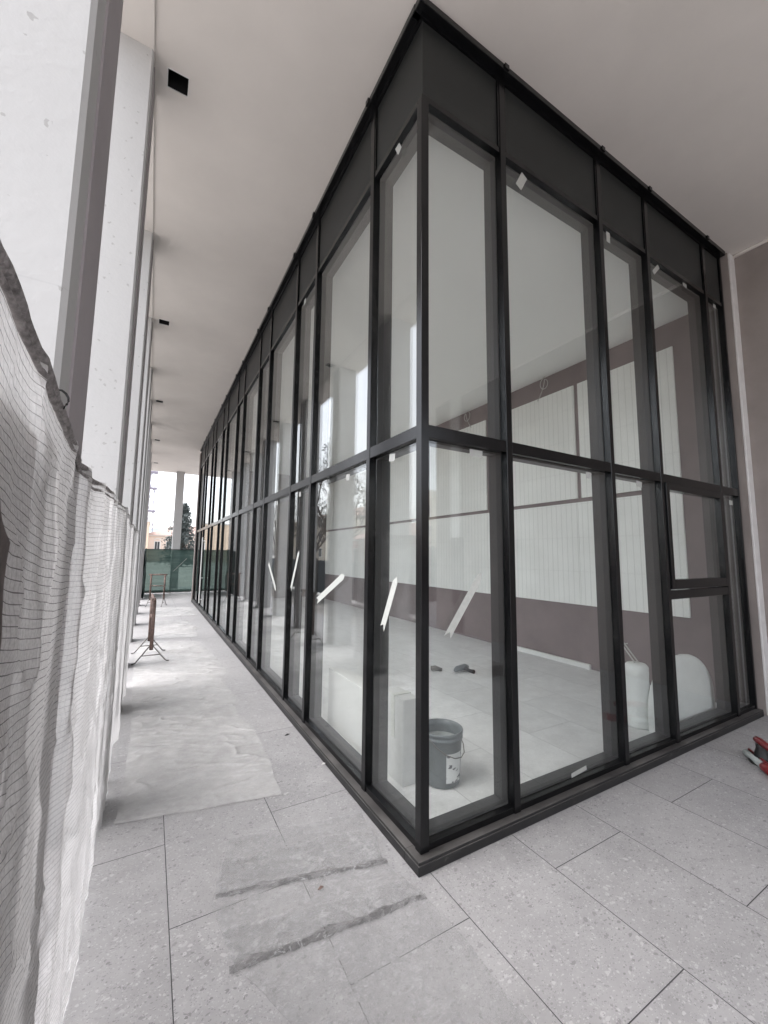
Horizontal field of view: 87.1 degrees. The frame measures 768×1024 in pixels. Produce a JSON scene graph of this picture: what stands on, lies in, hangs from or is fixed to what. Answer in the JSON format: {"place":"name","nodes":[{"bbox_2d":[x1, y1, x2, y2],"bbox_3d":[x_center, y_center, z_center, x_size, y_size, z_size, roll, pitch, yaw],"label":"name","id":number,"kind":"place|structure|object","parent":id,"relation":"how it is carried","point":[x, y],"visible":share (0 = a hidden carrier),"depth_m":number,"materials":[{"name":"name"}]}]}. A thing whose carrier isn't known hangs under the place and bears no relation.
{"place":"outdoors","nodes":[
{"label":"outdoors","id":0,"kind":"place"},
{"bbox_2d":[0,506,9,649],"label":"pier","id":1,"kind":"structure","parent":0,"point":[4,544],"depth_m":0.60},
{"bbox_2d":[145,520,149,548],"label":"house","id":2,"kind":"structure","parent":0,"point":[147,533],"depth_m":70.68,"materials":[{"name":"concrete"}]},
{"bbox_2d":[150,528,164,532],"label":"apartment block","id":3,"kind":"structure","parent":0,"point":[155,529],"depth_m":184.62,"materials":[{"name":"concrete"}]},
{"bbox_2d":[148,526,195,548],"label":"house","id":4,"kind":"structure","parent":0,"point":[155,540],"depth_m":80.23,"materials":[{"name":"tile"}]},
{"bbox_2d":[154,541,160,548],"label":"window","id":5,"kind":"structure","parent":4,"relation":"in","point":[157,544],"depth_m":79.84,"materials":[{"name":"white"}]},
{"bbox_2d":[148,471,198,532],"label":"sky","id":6,"kind":"structure","parent":0,"point":[164,502],"materials":[{"name":"white"}]},
{"bbox_2d":[216,828,379,892],"bbox_3d":[-0.445,1.874,2.193,0.865,0.004,0.278,3,-6,-17],"label":"fleece strip","id":7,"kind":"object","parent":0,"point":[304,858],"visible":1,"depth_m":2.19,"materials":[{"name":"fabric"}]},
{"bbox_2d":[218,820,527,1023],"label":"film sheet","id":8,"kind":"object","parent":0,"point":[308,924],"visible":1,"depth_m":1.85,"materials":[{"name":"plastic"}]},
{"bbox_2d":[222,880,418,958],"bbox_3d":[-0.252,1.840,1.846,0.915,0.003,0.191,3,-7,-21],"label":"fleece strip","id":9,"kind":"object","parent":8,"relation":"on","point":[372,897],"visible":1,"depth_m":1.82,"materials":[{"name":"fabric"}]},
{"bbox_2d":[63,592,767,1023],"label":"pavement","id":10,"kind":"structure","parent":0,"point":[641,898],"depth_m":1.90,"materials":[{"name":"stone"}]},
{"bbox_2d":[0,0,122,456],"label":"column","id":11,"kind":"structure","parent":10,"relation":"on","point":[58,65],"depth_m":0.96,"materials":[{"name":"white paint"}]},
{"bbox_2d":[0,240,138,1023],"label":"safety net","id":12,"kind":"object","parent":10,"relation":"on","point":[72,532],"visible":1,"depth_m":0.86,"materials":[{"name":"white plastic"}]},
{"bbox_2d":[81,32,154,503],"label":"column","id":13,"kind":"structure","parent":10,"relation":"on","point":[105,437],"depth_m":2.72,"materials":[{"name":"white paint"}]},
{"bbox_2d":[122,230,153,523],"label":"column","id":14,"kind":"structure","parent":10,"relation":"on","point":[137,383],"depth_m":4.45,"materials":[{"name":"white paint"}]},
{"bbox_2d":[130,367,151,642],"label":"column","id":15,"kind":"structure","parent":10,"relation":"on","point":[144,463],"depth_m":7.75,"materials":[{"name":"white paint"}]},
{"bbox_2d":[133,317,152,529],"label":"column","id":16,"kind":"structure","parent":10,"relation":"on","point":[142,426],"depth_m":6.13,"materials":[{"name":"white paint"}]},
{"bbox_2d":[134,399,151,625],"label":"column","id":17,"kind":"structure","parent":10,"relation":"on","point":[139,559],"depth_m":9.39,"materials":[{"name":"white paint"}]},
{"bbox_2d":[136,422,151,614],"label":"column","id":18,"kind":"structure","parent":10,"relation":"on","point":[144,518],"depth_m":11.09,"materials":[{"name":"white paint"}]},
{"bbox_2d":[139,439,151,604],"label":"column","id":19,"kind":"structure","parent":10,"relation":"on","point":[145,523],"depth_m":12.77,"materials":[{"name":"white paint"}]},
{"bbox_2d":[140,452,151,599],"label":"column","id":20,"kind":"structure","parent":10,"relation":"on","point":[146,524],"depth_m":14.44,"materials":[{"name":"white paint"}]},
{"bbox_2d":[141,463,151,593],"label":"column","id":21,"kind":"structure","parent":10,"relation":"on","point":[147,519],"depth_m":16.20,"materials":[{"name":"white paint"}]},
{"bbox_2d":[131,594,168,664],"bbox_3d":[-3.700,1.821,6.424,0.519,0.954,0.841,4,-7,-30],"label":"trestle stand","id":22,"kind":"object","parent":10,"relation":"on","point":[151,627],"visible":1,"depth_m":6.13,"materials":[{"name":"metal"}]},
{"bbox_2d":[145,574,167,606],"bbox_3d":[-7.055,2.424,12.563,0.520,0.984,0.493,2,-6,-10],"label":"trestle stand","id":23,"kind":"object","parent":10,"relation":"on","point":[151,585],"visible":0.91,"depth_m":12.56,"materials":[{"name":"metal"}]},
{"bbox_2d":[141,548,193,597],"bbox_3d":[-6.350,2.461,16.782,8.701,1.830,2.182,4,-7,-30],"label":"fence","id":24,"kind":"object","parent":10,"relation":"on","point":[176,565],"visible":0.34,"depth_m":16.51,"materials":[{"name":"green fabric"}]},
{"bbox_2d":[146,620,197,638],"bbox_3d":[-4.641,2.533,8.843,0.979,0.029,2.594,4,-7,-30],"label":"dust sheet","id":25,"kind":"object","parent":10,"relation":"on","point":[181,628],"visible":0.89,"depth_m":8.66,"materials":[{"name":"white plastic"}]},
{"bbox_2d":[148,607,198,617],"bbox_3d":[-5.916,2.789,11.332,1.203,0.022,2.196,4,-7,-30],"label":"dust sheet","id":26,"kind":"object","parent":10,"relation":"on","point":[180,611],"visible":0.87,"depth_m":11.19,"materials":[{"name":"white plastic"}]},
{"bbox_2d":[172,471,184,548],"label":"column","id":27,"kind":"structure","parent":10,"relation":"on","point":[178,510],"depth_m":18.12,"materials":[{"name":"white paint"}]},
{"bbox_2d":[114,640,281,824],"bbox_3d":[-2.607,2.174,5.220,1.161,0.019,6.152,4,-7,-30],"label":"dust sheet","id":28,"kind":"object","parent":10,"relation":"on","point":[175,748],"visible":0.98,"depth_m":3.50,"materials":[{"name":"grey plastic"}]},
{"bbox_2d":[191,453,308,598],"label":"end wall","id":29,"kind":"structure","parent":10,"relation":"on","point":[280,554],"depth_m":15.48,"materials":[{"name":"paint"}]},
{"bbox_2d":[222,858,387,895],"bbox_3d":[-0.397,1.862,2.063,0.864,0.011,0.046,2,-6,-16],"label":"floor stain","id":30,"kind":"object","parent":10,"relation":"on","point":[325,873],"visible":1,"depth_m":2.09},
{"bbox_2d":[191,4,435,859],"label":"glazed wall","id":31,"kind":"structure","parent":10,"relation":"on","point":[379,152],"depth_m":4.07,"materials":[{"name":"black metal"}]},
{"bbox_2d":[268,564,275,590],"bbox_3d":[-1.446,0.819,5.206,0.002,0.355,0.448,4,-7,-30],"label":"masking tape","id":32,"kind":"object","parent":31,"relation":"attached to","point":[272,576],"visible":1,"depth_m":5.17,"materials":[{"name":"paper"}]},
{"bbox_2d":[290,552,298,589],"bbox_3d":[-0.975,0.646,4.401,0.002,0.449,0.274,4,-7,-30],"label":"masking tape","id":33,"kind":"object","parent":31,"relation":"attached to","point":[294,570],"visible":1,"depth_m":4.39,"materials":[{"name":"paper"}]},
{"bbox_2d":[317,574,344,602],"bbox_3d":[-0.475,0.679,3.520,0.002,0.303,0.625,4,-7,-30],"label":"masking tape","id":34,"kind":"object","parent":31,"relation":"attached to","point":[330,587],"visible":1,"depth_m":3.50,"materials":[{"name":"paper"}]},
{"bbox_2d":[380,577,397,629],"bbox_3d":[0.031,0.605,2.643,0.002,0.370,0.212,4,-7,-30],"label":"masking tape","id":35,"kind":"object","parent":31,"relation":"attached to","point":[389,602],"visible":1,"depth_m":2.64,"materials":[{"name":"paper"}]},
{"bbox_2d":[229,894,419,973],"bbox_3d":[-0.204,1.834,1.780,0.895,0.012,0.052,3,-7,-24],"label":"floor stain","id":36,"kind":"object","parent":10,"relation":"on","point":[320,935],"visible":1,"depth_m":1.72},
{"bbox_2d":[324,238,767,714],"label":"plaster wall","id":37,"kind":"structure","parent":10,"relation":"on","point":[556,603],"depth_m":6.31,"materials":[{"name":"white paint"}]},
{"bbox_2d":[121,0,767,474],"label":"soffit","id":38,"kind":"structure","parent":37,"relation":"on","point":[259,106],"depth_m":3.39,"materials":[{"name":"paint"}]},
{"bbox_2d":[233,136,687,476],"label":"room ceiling","id":39,"kind":"structure","parent":37,"relation":"attached to","point":[546,318],"depth_m":5.08,"materials":[{"name":"paint"}]},
{"bbox_2d":[537,377,547,400],"bbox_3d":[2.744,-2.136,6.960,0.055,0.416,0.227,4,-7,-30],"label":"hanging cable","id":40,"kind":"object","parent":39,"relation":"hanging from","point":[543,386],"visible":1,"depth_m":6.94,"materials":[{"name":"grey"}]},
{"bbox_2d":[405,0,763,877],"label":"glazed wall","id":41,"kind":"structure","parent":10,"relation":"on","point":[501,124],"depth_m":3.29,"materials":[{"name":"black metal"}]},
{"bbox_2d":[444,573,480,637],"bbox_3d":[0.485,0.567,2.469,0.300,0.386,0.002,4,-7,-30],"label":"masking tape","id":42,"kind":"object","parent":41,"relation":"attached to","point":[463,606],"visible":1,"depth_m":2.47,"materials":[{"name":"paper"}]},
{"bbox_2d":[742,736,767,774],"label":"hand lifter","id":43,"kind":"object","parent":10,"relation":"on","point":[758,756],"visible":1,"depth_m":3.26,"materials":[{"name":"metal"}]},
{"bbox_2d":[431,665,441,670],"bbox_3d":[0.752,2.237,5.784,0.166,0.074,0.070,-1,-6,16],"label":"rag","id":44,"kind":"object","parent":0,"point":[435,667],"visible":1,"depth_m":5.76,"materials":[{"name":"fabric"}]},
{"bbox_2d":[453,664,474,673],"bbox_3d":[1.126,2.233,5.726,0.313,0.100,0.226,4,-7,-30],"label":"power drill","id":45,"kind":"object","parent":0,"point":[461,667],"visible":1,"depth_m":5.72,"materials":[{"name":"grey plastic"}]},
{"bbox_2d":[225,597,716,818],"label":"floor","id":46,"kind":"structure","parent":0,"point":[560,715],"depth_m":4.91,"materials":[{"name":"tile"}]},
{"bbox_2d":[327,667,362,754],"bbox_3d":[-0.309,1.775,3.629,0.050,0.526,0.910,4,-7,-30],"label":"insulation board","id":47,"kind":"object","parent":46,"relation":"on","point":[345,697],"visible":0.56,"depth_m":3.64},
{"bbox_2d":[336,668,362,684],"bbox_3d":[-0.266,1.784,3.659,0.050,0.514,0.860,4,-7,-30],"label":"insulation board","id":48,"kind":"object","parent":46,"relation":"on","point":[349,675],"visible":0.14,"depth_m":3.77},
{"bbox_2d":[342,669,362,681],"bbox_3d":[-0.224,1.794,3.688,0.050,0.502,0.810,4,-7,-30],"label":"insulation board","id":49,"kind":"object","parent":46,"relation":"on","point":[353,675],"visible":0.14,"depth_m":3.85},
{"bbox_2d":[347,670,362,679],"bbox_3d":[-0.181,1.804,3.717,0.050,0.490,0.760,4,-7,-30],"label":"insulation board","id":50,"kind":"object","parent":46,"relation":"on","point":[355,674],"visible":0.13,"depth_m":3.92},
{"bbox_2d":[388,687,415,786],"bbox_3d":[0.126,1.682,3.061,0.150,0.600,0.280,4,-7,-30],"label":"carton","id":51,"kind":"object","parent":46,"relation":"on","point":[401,734],"visible":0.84,"depth_m":2.96,"materials":[{"name":"cardboard"}]},
{"bbox_2d":[429,718,464,788],"bbox_3d":[0.433,1.789,2.995,0.332,0.371,0.331,4,-7,-30],"label":"bucket","id":52,"kind":"object","parent":46,"relation":"on","point":[445,741],"visible":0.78,"depth_m":2.87,"materials":[{"name":"grey plastic"}]},
{"bbox_2d":[625,661,649,729],"bbox_3d":[2.525,1.810,4.016,0.218,0.600,0.218,4,-7,-30],"label":"insulation roll","id":53,"kind":"object","parent":46,"relation":"on","point":[637,683],"visible":0.81,"depth_m":3.94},
{"bbox_2d":[624,643,638,662],"bbox_3d":[2.458,1.356,4.139,0.247,0.331,0.123,-4,-7,35],"label":"wooden stick","id":54,"kind":"object","parent":53,"relation":"on","point":[630,652],"visible":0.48,"depth_m":4.09,"materials":[{"name":"wood"}]},
{"bbox_2d":[648,654,714,732],"bbox_3d":[3.061,1.800,4.147,1.207,0.660,0.172,4,-7,-30],"label":"white sack","id":55,"kind":"object","parent":46,"relation":"on","point":[695,689],"visible":0.69,"depth_m":4.09,"materials":[{"name":"white plastic"}]},
{"bbox_3d":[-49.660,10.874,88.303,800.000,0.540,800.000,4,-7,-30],"label":"ground","id":56,"kind":"structure","parent":0,"visible":0},
{"bbox_2d":[148,471,158,531],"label":"lattice mast","id":57,"kind":"object","parent":56,"relation":"on","point":[153,488],"visible":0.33,"depth_m":123.34,"materials":[{"name":"metal"}]},
{"bbox_2d":[161,503,194,549],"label":"conifer tree","id":58,"kind":"object","parent":56,"relation":"on","point":[186,539],"visible":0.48,"depth_m":50.66,"materials":[{"name":"green plant"}]}
]}

